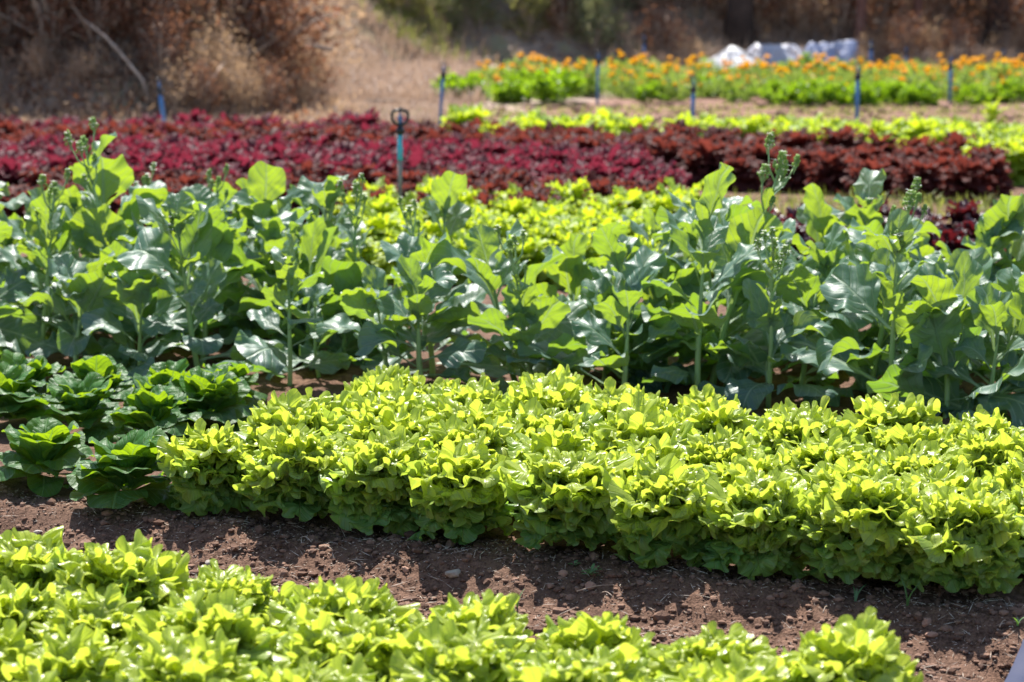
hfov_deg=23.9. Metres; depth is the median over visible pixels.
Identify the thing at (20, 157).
crimson lettuce
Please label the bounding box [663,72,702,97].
marigold plant
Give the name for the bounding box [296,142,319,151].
crimson lettuce
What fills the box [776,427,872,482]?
frilly lettuce
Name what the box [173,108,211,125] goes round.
crimson lettuce
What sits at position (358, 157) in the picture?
crimson lettuce
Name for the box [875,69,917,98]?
marigold plant
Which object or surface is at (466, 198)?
pale lettuce
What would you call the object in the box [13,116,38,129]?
crimson lettuce
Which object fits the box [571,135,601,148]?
crimson lettuce
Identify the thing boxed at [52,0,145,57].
shrub
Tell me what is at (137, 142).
crimson lettuce
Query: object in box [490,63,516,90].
marigold plant
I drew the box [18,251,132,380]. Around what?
kale plant
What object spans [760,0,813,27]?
shrub
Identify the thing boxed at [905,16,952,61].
shrub
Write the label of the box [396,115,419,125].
crimson lettuce
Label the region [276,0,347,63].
shrub
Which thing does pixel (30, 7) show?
shrub
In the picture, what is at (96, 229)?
kale plant
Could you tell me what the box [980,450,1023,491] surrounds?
frilly lettuce
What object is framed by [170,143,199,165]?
crimson lettuce
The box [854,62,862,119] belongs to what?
sprinkler
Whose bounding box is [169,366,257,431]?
dark lettuce
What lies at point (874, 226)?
kale plant
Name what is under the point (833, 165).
dark red lettuce
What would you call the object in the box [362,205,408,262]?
pale lettuce
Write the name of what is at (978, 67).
marigold plant
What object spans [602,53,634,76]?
marigold plant
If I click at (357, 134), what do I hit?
dark red lettuce
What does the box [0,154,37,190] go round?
crimson lettuce
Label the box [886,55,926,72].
marigold plant
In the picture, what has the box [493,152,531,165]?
crimson lettuce
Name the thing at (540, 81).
herb clump
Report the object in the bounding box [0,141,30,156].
crimson lettuce
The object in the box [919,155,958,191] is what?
dark red lettuce
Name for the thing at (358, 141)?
crimson lettuce
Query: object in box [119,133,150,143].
dark red lettuce
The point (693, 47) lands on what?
shrub
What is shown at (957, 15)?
tree
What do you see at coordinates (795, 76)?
marigold plant
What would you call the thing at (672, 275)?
kale plant
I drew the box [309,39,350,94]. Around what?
shrub
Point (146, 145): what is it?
crimson lettuce
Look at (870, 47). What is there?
sprinkler
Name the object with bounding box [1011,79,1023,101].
marigold plant
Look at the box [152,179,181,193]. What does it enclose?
red brown lettuce
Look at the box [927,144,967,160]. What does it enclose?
dark red lettuce
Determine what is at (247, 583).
frilly lettuce
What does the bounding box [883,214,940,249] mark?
purple lettuce
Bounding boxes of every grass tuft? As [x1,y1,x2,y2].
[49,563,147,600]
[853,584,866,600]
[898,575,921,606]
[1012,617,1023,625]
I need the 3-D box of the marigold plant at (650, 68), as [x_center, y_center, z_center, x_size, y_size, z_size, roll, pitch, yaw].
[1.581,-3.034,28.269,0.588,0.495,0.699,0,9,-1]
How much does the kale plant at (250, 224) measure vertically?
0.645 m
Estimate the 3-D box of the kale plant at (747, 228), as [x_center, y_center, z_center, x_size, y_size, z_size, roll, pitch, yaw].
[0.718,-0.274,8.420,0.469,0.976,0.487,12,2,0]
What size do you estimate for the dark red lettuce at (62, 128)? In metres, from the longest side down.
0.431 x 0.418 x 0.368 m
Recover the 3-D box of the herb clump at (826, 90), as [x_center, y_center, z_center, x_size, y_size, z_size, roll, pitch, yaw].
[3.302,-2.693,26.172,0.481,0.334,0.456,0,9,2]
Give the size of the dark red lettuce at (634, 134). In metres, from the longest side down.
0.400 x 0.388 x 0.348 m
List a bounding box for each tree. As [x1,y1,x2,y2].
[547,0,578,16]
[620,0,641,11]
[721,0,755,50]
[854,0,865,53]
[912,0,922,47]
[948,0,966,34]
[984,0,1011,52]
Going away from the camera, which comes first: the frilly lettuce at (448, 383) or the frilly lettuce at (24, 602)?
the frilly lettuce at (24, 602)
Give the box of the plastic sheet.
[1004,639,1023,681]
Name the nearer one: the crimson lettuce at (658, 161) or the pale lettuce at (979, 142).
the crimson lettuce at (658, 161)
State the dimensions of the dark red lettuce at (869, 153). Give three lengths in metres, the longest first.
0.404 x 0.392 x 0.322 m
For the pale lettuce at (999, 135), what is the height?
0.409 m
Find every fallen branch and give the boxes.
[85,20,147,95]
[195,63,224,105]
[302,44,332,51]
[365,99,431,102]
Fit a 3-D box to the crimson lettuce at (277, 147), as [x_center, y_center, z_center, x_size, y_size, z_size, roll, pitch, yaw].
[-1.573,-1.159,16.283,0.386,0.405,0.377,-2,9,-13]
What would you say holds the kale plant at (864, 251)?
on the ground at (302, 379)
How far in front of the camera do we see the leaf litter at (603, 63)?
37.53 m
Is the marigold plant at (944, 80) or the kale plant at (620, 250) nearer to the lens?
the kale plant at (620, 250)
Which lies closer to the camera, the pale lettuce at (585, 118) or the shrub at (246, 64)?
the pale lettuce at (585, 118)
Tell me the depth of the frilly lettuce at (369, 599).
4.91 m
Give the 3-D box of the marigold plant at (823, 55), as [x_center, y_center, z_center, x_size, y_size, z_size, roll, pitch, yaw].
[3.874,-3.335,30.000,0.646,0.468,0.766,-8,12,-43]
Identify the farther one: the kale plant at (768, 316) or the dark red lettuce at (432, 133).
the dark red lettuce at (432, 133)
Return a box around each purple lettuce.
[761,205,784,222]
[778,202,811,254]
[790,221,809,260]
[858,198,890,227]
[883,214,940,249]
[900,206,943,236]
[933,224,974,258]
[934,198,985,236]
[954,213,975,248]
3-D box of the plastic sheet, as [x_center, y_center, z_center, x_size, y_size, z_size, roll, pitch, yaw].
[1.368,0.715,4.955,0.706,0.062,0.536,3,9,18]
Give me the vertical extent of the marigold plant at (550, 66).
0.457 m
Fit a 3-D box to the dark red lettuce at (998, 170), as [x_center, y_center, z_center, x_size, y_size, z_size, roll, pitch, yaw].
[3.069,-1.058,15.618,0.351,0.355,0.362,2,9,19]
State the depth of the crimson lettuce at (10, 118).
19.78 m
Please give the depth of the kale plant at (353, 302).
8.46 m
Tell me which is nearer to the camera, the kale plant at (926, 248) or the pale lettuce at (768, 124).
the kale plant at (926, 248)
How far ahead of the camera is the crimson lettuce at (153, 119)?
19.68 m
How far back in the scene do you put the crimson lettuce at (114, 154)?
15.85 m
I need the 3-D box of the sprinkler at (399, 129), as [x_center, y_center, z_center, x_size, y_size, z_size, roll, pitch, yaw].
[-0.622,-0.907,13.477,0.105,0.789,0.046,0,9,0]
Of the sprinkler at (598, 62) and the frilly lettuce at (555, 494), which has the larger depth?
the sprinkler at (598, 62)
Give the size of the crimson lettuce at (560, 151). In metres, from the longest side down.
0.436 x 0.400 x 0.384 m
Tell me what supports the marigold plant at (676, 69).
on the ground at (302, 379)
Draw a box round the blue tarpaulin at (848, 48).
[804,40,858,64]
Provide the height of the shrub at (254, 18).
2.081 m
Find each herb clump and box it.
[430,67,465,101]
[452,71,493,99]
[474,73,495,98]
[491,68,536,103]
[511,69,569,103]
[512,68,532,82]
[533,66,588,101]
[565,66,593,95]
[581,78,603,95]
[634,79,670,102]
[685,74,710,92]
[701,71,731,97]
[727,81,757,101]
[757,79,795,103]
[771,77,820,106]
[801,77,837,104]
[816,80,859,106]
[845,79,882,107]
[859,76,900,106]
[877,80,921,106]
[902,80,941,105]
[952,80,993,105]
[983,81,998,99]
[993,75,1023,103]
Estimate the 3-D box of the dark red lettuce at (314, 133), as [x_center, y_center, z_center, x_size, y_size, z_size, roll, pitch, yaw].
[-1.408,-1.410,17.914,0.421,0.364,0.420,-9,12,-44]
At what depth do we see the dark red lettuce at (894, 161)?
16.00 m
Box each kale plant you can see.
[0,168,120,360]
[0,181,41,268]
[0,187,88,331]
[0,189,56,315]
[0,221,24,362]
[0,228,60,324]
[0,264,55,354]
[3,213,40,305]
[14,182,100,307]
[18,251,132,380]
[30,185,109,311]
[33,237,78,329]
[58,132,167,333]
[60,117,201,354]
[81,269,192,388]
[87,241,229,360]
[104,198,292,365]
[113,191,287,366]
[114,201,244,355]
[125,180,180,334]
[132,162,156,246]
[164,184,233,275]
[175,163,270,334]
[179,161,305,338]
[213,181,300,291]
[215,233,350,385]
[219,210,334,342]
[224,178,324,338]
[230,174,383,344]
[241,217,380,367]
[246,184,350,319]
[265,221,368,285]
[265,283,344,379]
[271,261,413,363]
[280,173,389,319]
[316,265,472,381]
[353,253,486,383]
[362,232,537,377]
[387,196,487,354]
[390,171,483,333]
[426,219,587,381]
[467,225,608,394]
[510,245,717,385]
[533,233,609,350]
[564,222,628,291]
[574,227,672,387]
[577,277,667,393]
[600,261,731,360]
[605,239,709,378]
[622,202,691,352]
[630,162,780,385]
[632,192,785,366]
[641,131,800,392]
[667,205,769,341]
[670,248,741,336]
[690,218,817,365]
[697,227,837,410]
[711,205,762,333]
[723,222,889,399]
[748,255,896,389]
[780,208,962,412]
[783,217,941,353]
[802,176,927,406]
[803,223,868,335]
[806,168,918,332]
[829,228,922,377]
[866,275,1023,424]
[874,219,948,339]
[881,251,1006,413]
[884,247,1018,384]
[889,245,948,313]
[899,282,1023,427]
[935,240,1001,376]
[940,267,1023,417]
[961,199,1023,281]
[966,264,1023,404]
[983,193,1023,271]
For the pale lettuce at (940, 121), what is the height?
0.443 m
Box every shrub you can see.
[0,0,66,57]
[0,0,95,66]
[2,0,93,39]
[4,0,81,21]
[18,31,66,86]
[32,0,153,44]
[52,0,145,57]
[58,35,115,87]
[79,0,224,30]
[84,0,199,50]
[106,0,212,52]
[123,1,198,80]
[144,56,206,114]
[155,0,241,53]
[169,33,227,85]
[169,50,228,111]
[181,14,250,85]
[182,0,249,63]
[184,0,302,75]
[191,0,302,83]
[197,0,312,84]
[201,50,265,114]
[209,0,344,94]
[209,36,264,93]
[214,53,271,112]
[231,27,280,88]
[243,49,295,110]
[244,52,298,114]
[265,9,322,97]
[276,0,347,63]
[279,45,332,100]
[285,0,378,84]
[287,26,333,98]
[290,35,343,95]
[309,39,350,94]
[367,0,394,11]
[384,0,434,18]
[429,0,503,31]
[493,0,558,41]
[541,0,585,39]
[563,0,632,50]
[603,0,642,15]
[619,0,676,17]
[630,0,701,60]
[649,0,691,14]
[665,29,713,63]
[758,0,852,43]
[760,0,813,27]
[777,0,896,38]
[826,0,931,42]
[856,18,909,62]
[866,0,967,35]
[876,3,937,61]
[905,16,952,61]
[908,0,975,36]
[933,9,982,59]
[946,0,985,38]
[955,0,1023,47]
[979,16,1023,59]
[1009,0,1023,38]
[1017,26,1023,56]
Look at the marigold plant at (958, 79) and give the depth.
26.88 m
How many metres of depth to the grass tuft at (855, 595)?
5.64 m
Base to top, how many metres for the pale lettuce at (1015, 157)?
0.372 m
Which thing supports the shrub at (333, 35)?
on the hillside
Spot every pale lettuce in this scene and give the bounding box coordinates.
[330,188,376,221]
[349,176,402,199]
[351,190,404,215]
[359,225,376,264]
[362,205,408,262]
[369,218,431,283]
[385,191,420,213]
[393,207,422,232]
[404,197,442,221]
[406,174,438,200]
[412,218,465,239]
[435,186,480,209]
[438,101,490,130]
[439,202,496,229]
[451,230,499,285]
[453,204,515,253]
[471,187,507,208]
[472,202,499,214]
[477,113,510,133]
[489,196,532,222]
[493,211,540,236]
[499,232,552,283]
[500,182,546,204]
[510,107,551,127]
[515,199,566,225]
[520,110,557,130]
[527,213,579,246]
[536,212,582,232]
[541,228,604,289]
[544,194,576,216]
[545,176,597,213]
[552,113,589,128]
[560,112,605,129]
[570,206,602,227]
[572,215,630,260]
[576,191,634,217]
[587,203,645,235]
[590,106,627,126]
[600,113,632,134]
[603,185,654,217]
[603,235,665,283]
[610,114,658,138]
[627,221,672,279]
[637,181,693,216]
[652,176,703,203]
[658,110,705,134]
[688,249,714,278]
[693,111,719,125]
[697,116,741,136]
[718,119,748,136]
[719,114,766,137]
[734,113,773,129]
[756,119,791,135]
[769,120,811,146]
[772,112,813,125]
[782,119,822,137]
[792,112,828,124]
[807,117,838,126]
[809,120,855,143]
[826,117,859,128]
[854,120,889,137]
[855,124,868,138]
[864,116,909,140]
[865,126,899,146]
[883,123,919,141]
[893,117,939,139]
[897,132,937,148]
[908,112,949,128]
[927,119,971,151]
[936,122,960,132]
[944,114,980,129]
[957,119,994,135]
[960,131,1010,157]
[962,129,993,145]
[980,96,1007,131]
[988,120,1023,134]
[993,130,1023,146]
[994,139,1023,185]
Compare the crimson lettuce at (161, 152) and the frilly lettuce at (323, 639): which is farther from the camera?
the crimson lettuce at (161, 152)
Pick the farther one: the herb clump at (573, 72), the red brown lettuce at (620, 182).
the herb clump at (573, 72)
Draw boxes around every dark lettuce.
[0,349,65,394]
[0,363,51,420]
[0,417,93,496]
[28,372,127,442]
[46,354,134,421]
[66,426,181,510]
[100,377,201,441]
[123,358,192,424]
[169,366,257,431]
[201,361,267,423]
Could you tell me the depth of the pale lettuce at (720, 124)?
18.73 m
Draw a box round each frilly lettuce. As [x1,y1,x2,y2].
[0,525,82,591]
[0,575,60,658]
[0,619,42,681]
[1,622,137,681]
[1,665,88,681]
[29,583,145,651]
[51,529,189,611]
[115,626,268,681]
[122,588,286,670]
[156,417,256,515]
[166,558,295,653]
[208,677,220,681]
[232,388,347,449]
[232,423,347,521]
[260,653,385,681]
[264,602,423,681]
[267,387,349,410]
[269,575,419,654]
[318,425,433,536]
[322,380,441,427]
[333,372,429,405]
[333,404,437,450]
[363,364,443,396]
[382,616,528,681]
[396,430,521,544]
[402,589,535,654]
[406,414,528,503]
[419,379,512,413]
[429,396,511,428]
[430,372,507,401]
[495,372,604,417]
[497,396,602,444]
[498,446,634,550]
[501,639,664,681]
[502,364,592,401]
[506,424,594,512]
[529,611,655,662]
[573,388,682,420]
[587,391,700,455]
[591,377,659,402]
[597,430,702,477]
[599,452,711,568]
[645,621,777,678]
[661,649,788,681]
[664,394,763,437]
[666,384,750,415]
[684,423,771,467]
[696,446,797,487]
[696,466,813,580]
[752,395,837,428]
[753,400,857,454]
[767,606,923,681]
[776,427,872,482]
[798,457,898,547]
[799,468,929,586]
[835,392,947,442]
[855,422,956,456]
[866,440,971,476]
[886,463,1009,504]
[892,483,1023,594]
[941,404,1013,444]
[941,426,1023,477]
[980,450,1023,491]
[999,473,1023,573]
[1011,425,1023,440]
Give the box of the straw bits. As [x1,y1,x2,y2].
[0,484,1023,681]
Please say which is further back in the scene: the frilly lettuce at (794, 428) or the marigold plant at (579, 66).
the marigold plant at (579, 66)
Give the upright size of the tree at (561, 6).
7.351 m
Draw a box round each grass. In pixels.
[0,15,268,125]
[209,0,462,124]
[288,0,495,105]
[349,0,515,60]
[360,100,1023,128]
[602,0,1023,65]
[701,186,1013,222]
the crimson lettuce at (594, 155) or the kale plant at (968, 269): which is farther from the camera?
the crimson lettuce at (594, 155)
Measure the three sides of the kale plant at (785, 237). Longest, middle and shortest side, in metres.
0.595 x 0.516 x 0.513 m
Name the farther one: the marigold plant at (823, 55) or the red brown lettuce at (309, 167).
the marigold plant at (823, 55)
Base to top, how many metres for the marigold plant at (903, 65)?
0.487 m
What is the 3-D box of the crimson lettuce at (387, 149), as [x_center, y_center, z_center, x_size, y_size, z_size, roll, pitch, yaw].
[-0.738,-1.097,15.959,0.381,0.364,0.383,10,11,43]
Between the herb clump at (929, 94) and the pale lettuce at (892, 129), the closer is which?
the pale lettuce at (892, 129)
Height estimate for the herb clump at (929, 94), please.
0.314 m
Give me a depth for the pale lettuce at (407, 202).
13.28 m
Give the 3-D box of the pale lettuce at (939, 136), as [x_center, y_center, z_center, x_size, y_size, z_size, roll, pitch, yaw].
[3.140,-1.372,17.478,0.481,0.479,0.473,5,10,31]
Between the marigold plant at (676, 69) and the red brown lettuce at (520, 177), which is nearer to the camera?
the red brown lettuce at (520, 177)
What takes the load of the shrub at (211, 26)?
on the hillside
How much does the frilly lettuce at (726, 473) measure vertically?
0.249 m
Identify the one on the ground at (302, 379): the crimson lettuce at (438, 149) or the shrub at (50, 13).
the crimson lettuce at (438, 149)
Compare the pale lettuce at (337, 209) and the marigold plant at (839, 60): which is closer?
the pale lettuce at (337, 209)
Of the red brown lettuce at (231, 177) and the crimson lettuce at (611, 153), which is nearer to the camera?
the red brown lettuce at (231, 177)
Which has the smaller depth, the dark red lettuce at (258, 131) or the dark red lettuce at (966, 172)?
the dark red lettuce at (966, 172)
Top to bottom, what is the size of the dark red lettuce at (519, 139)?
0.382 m
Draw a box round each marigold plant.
[462,62,491,79]
[475,60,512,85]
[479,61,502,81]
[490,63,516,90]
[496,52,551,76]
[508,54,549,70]
[528,62,569,72]
[529,58,584,74]
[550,59,567,68]
[554,58,574,68]
[566,63,593,75]
[569,60,612,97]
[576,56,601,78]
[577,65,608,94]
[584,61,600,79]
[593,65,627,87]
[599,63,618,84]
[600,67,649,98]
[602,50,631,76]
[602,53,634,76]
[610,73,650,99]
[614,56,660,78]
[627,53,655,69]
[631,72,669,98]
[634,61,669,82]
[638,54,668,75]
[649,69,689,101]
[655,56,680,73]
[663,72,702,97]
[665,62,687,76]
[665,63,682,79]
[670,62,714,84]
[682,59,726,75]
[686,53,717,74]
[686,74,725,98]
[689,64,723,78]
[707,58,737,77]
[711,66,746,98]
[713,74,755,102]
[719,55,751,73]
[727,60,753,81]
[738,62,774,95]
[740,63,761,78]
[749,70,794,100]
[754,54,795,81]
[765,63,793,79]
[766,67,800,78]
[772,71,801,83]
[779,63,824,95]
[783,56,814,76]
[790,53,859,77]
[796,58,840,83]
[798,69,825,81]
[806,72,838,92]
[824,56,863,72]
[824,62,864,80]
[824,75,853,89]
[827,63,865,83]
[838,69,865,86]
[848,57,869,70]
[848,62,905,79]
[849,66,894,85]
[859,65,916,83]
[874,60,894,74]
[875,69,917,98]
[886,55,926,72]
[888,60,919,83]
[891,63,919,83]
[893,56,923,73]
[898,69,932,93]
[909,66,956,97]
[915,67,948,83]
[916,53,946,72]
[916,59,948,82]
[932,61,976,77]
[937,68,948,96]
[937,68,980,99]
[943,56,1002,77]
[948,61,975,79]
[961,60,1002,97]
[973,58,1023,86]
[973,65,997,83]
[974,56,1001,67]
[977,76,1007,101]
[988,53,1011,75]
[990,59,1017,76]
[1001,59,1023,93]
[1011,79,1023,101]
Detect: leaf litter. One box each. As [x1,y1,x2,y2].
[0,9,363,126]
[421,0,1023,67]
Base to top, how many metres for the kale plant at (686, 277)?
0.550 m
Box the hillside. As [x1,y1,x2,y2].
[0,0,1020,120]
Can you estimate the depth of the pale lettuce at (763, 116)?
19.21 m
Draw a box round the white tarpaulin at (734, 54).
[696,46,759,68]
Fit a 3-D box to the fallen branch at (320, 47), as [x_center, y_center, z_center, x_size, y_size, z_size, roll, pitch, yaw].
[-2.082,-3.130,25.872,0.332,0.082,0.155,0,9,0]
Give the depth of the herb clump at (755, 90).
27.04 m
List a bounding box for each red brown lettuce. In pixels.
[0,187,15,208]
[0,191,30,221]
[8,184,33,210]
[16,165,72,188]
[31,178,75,190]
[48,176,81,190]
[79,186,128,212]
[114,191,146,226]
[131,165,173,186]
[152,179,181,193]
[162,167,203,189]
[176,182,213,191]
[194,165,228,184]
[202,174,241,212]
[225,173,247,187]
[276,180,300,208]
[285,159,328,182]
[285,166,321,185]
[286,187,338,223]
[323,177,352,204]
[336,161,385,185]
[341,176,356,190]
[341,181,391,205]
[383,177,415,199]
[386,163,430,190]
[393,164,423,182]
[410,178,422,202]
[416,190,431,202]
[426,164,471,187]
[441,168,484,186]
[467,173,511,202]
[468,189,498,210]
[479,168,521,187]
[495,165,532,188]
[508,185,561,207]
[531,177,563,191]
[532,173,577,186]
[540,170,584,195]
[582,168,625,205]
[583,179,628,195]
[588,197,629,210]
[615,178,639,186]
[624,177,668,198]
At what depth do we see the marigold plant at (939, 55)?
31.17 m
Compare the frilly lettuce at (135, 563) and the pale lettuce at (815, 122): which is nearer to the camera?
the frilly lettuce at (135, 563)
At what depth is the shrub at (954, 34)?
37.61 m
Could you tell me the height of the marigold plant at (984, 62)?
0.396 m
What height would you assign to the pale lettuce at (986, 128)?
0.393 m
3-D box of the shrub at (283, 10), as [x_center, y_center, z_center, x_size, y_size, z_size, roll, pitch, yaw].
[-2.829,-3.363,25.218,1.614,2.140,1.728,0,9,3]
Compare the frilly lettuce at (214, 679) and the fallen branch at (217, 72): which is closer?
the frilly lettuce at (214, 679)
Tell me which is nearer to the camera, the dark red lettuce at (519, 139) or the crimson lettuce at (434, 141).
the crimson lettuce at (434, 141)
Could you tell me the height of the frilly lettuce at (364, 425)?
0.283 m
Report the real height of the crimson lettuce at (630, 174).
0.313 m
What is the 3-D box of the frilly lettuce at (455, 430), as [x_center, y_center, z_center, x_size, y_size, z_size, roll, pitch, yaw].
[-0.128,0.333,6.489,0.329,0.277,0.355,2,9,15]
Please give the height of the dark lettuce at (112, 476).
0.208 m
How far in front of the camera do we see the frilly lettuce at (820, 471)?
5.97 m
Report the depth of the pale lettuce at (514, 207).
13.08 m
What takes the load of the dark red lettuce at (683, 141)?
on the ground at (302, 379)
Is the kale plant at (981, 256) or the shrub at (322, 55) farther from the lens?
the shrub at (322, 55)
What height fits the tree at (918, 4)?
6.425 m
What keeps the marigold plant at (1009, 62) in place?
on the ground at (302, 379)
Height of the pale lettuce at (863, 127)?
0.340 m
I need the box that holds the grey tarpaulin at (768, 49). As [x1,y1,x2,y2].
[745,43,802,65]
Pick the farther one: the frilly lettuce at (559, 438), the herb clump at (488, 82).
the herb clump at (488, 82)
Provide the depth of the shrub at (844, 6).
38.81 m
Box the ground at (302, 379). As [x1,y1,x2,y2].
[0,61,1023,681]
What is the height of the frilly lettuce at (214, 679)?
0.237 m
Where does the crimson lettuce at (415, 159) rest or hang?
on the ground at (302, 379)
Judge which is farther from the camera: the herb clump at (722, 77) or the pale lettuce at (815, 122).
the herb clump at (722, 77)
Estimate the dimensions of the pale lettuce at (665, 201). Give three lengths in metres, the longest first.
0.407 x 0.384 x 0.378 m
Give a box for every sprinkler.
[154,77,165,121]
[390,107,408,196]
[438,61,447,124]
[595,50,601,105]
[641,33,646,55]
[689,75,697,116]
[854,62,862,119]
[868,39,873,61]
[904,45,908,61]
[947,54,954,104]
[1000,47,1005,62]
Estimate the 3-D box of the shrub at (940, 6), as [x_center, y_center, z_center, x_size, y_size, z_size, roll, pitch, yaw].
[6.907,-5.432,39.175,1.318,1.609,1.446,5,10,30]
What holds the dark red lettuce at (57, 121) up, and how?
on the ground at (302, 379)
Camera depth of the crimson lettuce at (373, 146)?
16.60 m
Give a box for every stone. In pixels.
[402,566,408,572]
[445,569,460,577]
[558,569,567,576]
[585,581,596,589]
[922,618,931,626]
[925,631,938,636]
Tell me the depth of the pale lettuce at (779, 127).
18.00 m
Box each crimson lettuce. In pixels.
[0,114,21,122]
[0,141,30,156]
[0,149,27,179]
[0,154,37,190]
[2,133,45,156]
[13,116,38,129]
[31,119,54,127]
[31,147,82,182]
[32,139,72,159]
[35,130,68,150]
[36,123,47,129]
[41,151,72,159]
[44,114,76,126]
[57,135,88,148]
[62,140,92,159]
[69,150,91,163]
[71,115,86,124]
[87,115,118,127]
[88,130,124,157]
[101,149,128,163]
[114,157,145,180]
[115,138,156,161]
[118,148,160,172]
[120,132,152,146]
[125,116,158,129]
[132,138,171,150]
[138,143,171,170]
[141,111,162,128]
[150,131,189,149]
[154,155,194,184]
[155,120,182,133]
[156,149,207,174]
[168,114,197,128]
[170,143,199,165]
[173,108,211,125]
[174,141,211,166]
[178,134,207,146]
[191,119,224,128]
[196,138,238,152]
[196,153,233,172]
[201,141,247,162]
[206,162,245,176]
[213,127,247,143]
[215,112,244,124]
[220,151,268,174]
[238,137,269,153]
[240,145,280,165]
[247,112,278,130]
[256,130,292,146]
[259,140,296,162]
[272,115,291,126]
[272,162,292,172]
[276,154,308,167]
[283,145,330,162]
[291,141,305,160]
[293,118,325,129]
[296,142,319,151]
[300,131,337,150]
[310,147,340,160]
[313,158,342,177]
[319,109,357,126]
[320,141,357,154]
[321,153,354,180]
[338,107,384,131]
[343,153,370,170]
[346,145,383,159]
[352,135,392,154]
[352,137,371,146]
[355,153,396,182]
[359,121,385,136]
[377,132,413,152]
[383,146,408,161]
[387,147,442,182]
[390,139,430,156]
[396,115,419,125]
[407,138,445,154]
[422,142,447,152]
[423,156,446,168]
[431,158,464,164]
[434,132,470,150]
[435,142,475,164]
[438,159,482,184]
[457,152,494,180]
[460,138,503,156]
[463,145,482,162]
[481,136,514,155]
[483,151,515,166]
[490,158,537,187]
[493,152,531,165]
[504,144,540,162]
[510,140,546,158]
[512,160,545,181]
[524,137,555,154]
[526,158,561,178]
[534,139,577,165]
[537,160,590,182]
[564,156,593,176]
[567,147,588,158]
[568,147,609,166]
[569,143,588,153]
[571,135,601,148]
[581,160,624,182]
[587,143,628,166]
[601,140,638,156]
[608,149,653,178]
[617,166,646,183]
[632,144,659,162]
[636,159,686,189]
[649,165,690,188]
[653,157,671,169]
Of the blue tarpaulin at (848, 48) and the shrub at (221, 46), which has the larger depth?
the blue tarpaulin at (848, 48)
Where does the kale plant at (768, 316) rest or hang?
on the ground at (302, 379)
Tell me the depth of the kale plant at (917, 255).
8.82 m
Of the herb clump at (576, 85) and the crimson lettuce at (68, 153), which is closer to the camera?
the crimson lettuce at (68, 153)
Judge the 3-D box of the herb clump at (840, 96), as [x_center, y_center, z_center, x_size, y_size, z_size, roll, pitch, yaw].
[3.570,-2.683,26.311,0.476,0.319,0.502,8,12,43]
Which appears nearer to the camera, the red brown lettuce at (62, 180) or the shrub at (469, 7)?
the red brown lettuce at (62, 180)
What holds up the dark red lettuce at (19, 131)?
on the ground at (302, 379)
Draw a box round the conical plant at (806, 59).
[799,50,814,72]
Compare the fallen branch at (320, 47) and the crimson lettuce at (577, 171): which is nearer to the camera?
the crimson lettuce at (577, 171)
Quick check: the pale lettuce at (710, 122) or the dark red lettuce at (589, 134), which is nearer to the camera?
the dark red lettuce at (589, 134)
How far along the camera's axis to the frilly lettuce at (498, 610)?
4.81 m
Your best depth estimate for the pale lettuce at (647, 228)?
11.42 m
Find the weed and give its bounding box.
[581,563,599,574]
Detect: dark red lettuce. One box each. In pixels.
[0,114,31,137]
[0,132,21,143]
[9,126,40,137]
[20,126,56,148]
[44,119,82,129]
[46,123,82,140]
[72,123,103,129]
[75,121,118,142]
[98,120,128,130]
[114,122,146,136]
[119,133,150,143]
[134,130,168,140]
[140,121,166,134]
[152,134,191,140]
[162,120,193,134]
[185,125,219,142]
[206,123,242,145]
[212,114,252,130]
[235,128,254,139]
[243,128,255,136]
[248,125,283,139]
[260,117,291,136]
[284,132,297,141]
[287,125,313,140]
[295,134,333,146]
[298,126,343,142]
[318,117,353,142]
[335,130,375,142]
[352,126,375,133]
[364,129,390,140]
[376,121,410,135]
[377,130,397,137]
[395,131,423,140]
[404,117,442,140]
[418,128,453,145]
[430,120,450,134]
[449,120,479,136]
[462,129,500,143]
[467,116,498,132]
[490,128,514,146]
[494,121,527,142]
[507,131,541,152]
[508,122,532,134]
[526,128,556,141]
[530,119,565,136]
[539,132,574,148]
[555,124,576,136]
[567,132,613,154]
[570,120,608,140]
[571,130,592,141]
[591,131,629,143]
[609,138,638,149]
[620,127,653,144]
[628,123,659,134]
[637,133,666,144]
[642,128,686,142]
[643,135,692,183]
[657,117,703,139]
[668,136,699,164]
[674,138,736,186]
[684,126,722,143]
[701,124,743,142]
[715,154,765,191]
[720,143,753,160]
[721,133,758,156]
[741,141,787,183]
[746,127,785,146]
[763,147,814,193]
[774,126,824,149]
[787,142,823,183]
[802,145,857,194]
[814,124,864,153]
[814,143,846,156]
[823,150,862,181]
[840,158,897,196]
[852,143,889,162]
[860,128,900,154]
[874,150,915,192]
[888,158,943,201]
[890,142,932,164]
[896,134,937,157]
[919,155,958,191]
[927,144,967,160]
[933,130,976,157]
[936,155,996,204]
[964,141,1013,186]
[971,150,1014,197]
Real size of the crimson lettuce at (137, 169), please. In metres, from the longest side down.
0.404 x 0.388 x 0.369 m
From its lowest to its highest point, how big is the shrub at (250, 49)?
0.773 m
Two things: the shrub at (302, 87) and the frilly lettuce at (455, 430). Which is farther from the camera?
the shrub at (302, 87)
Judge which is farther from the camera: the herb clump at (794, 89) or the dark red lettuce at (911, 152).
the herb clump at (794, 89)
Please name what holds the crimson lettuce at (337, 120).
on the ground at (302, 379)
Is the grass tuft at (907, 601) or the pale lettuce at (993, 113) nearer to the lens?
the grass tuft at (907, 601)
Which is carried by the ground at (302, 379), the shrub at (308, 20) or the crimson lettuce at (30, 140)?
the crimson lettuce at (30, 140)
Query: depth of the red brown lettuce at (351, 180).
14.32 m
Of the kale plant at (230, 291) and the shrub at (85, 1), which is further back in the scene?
the shrub at (85, 1)

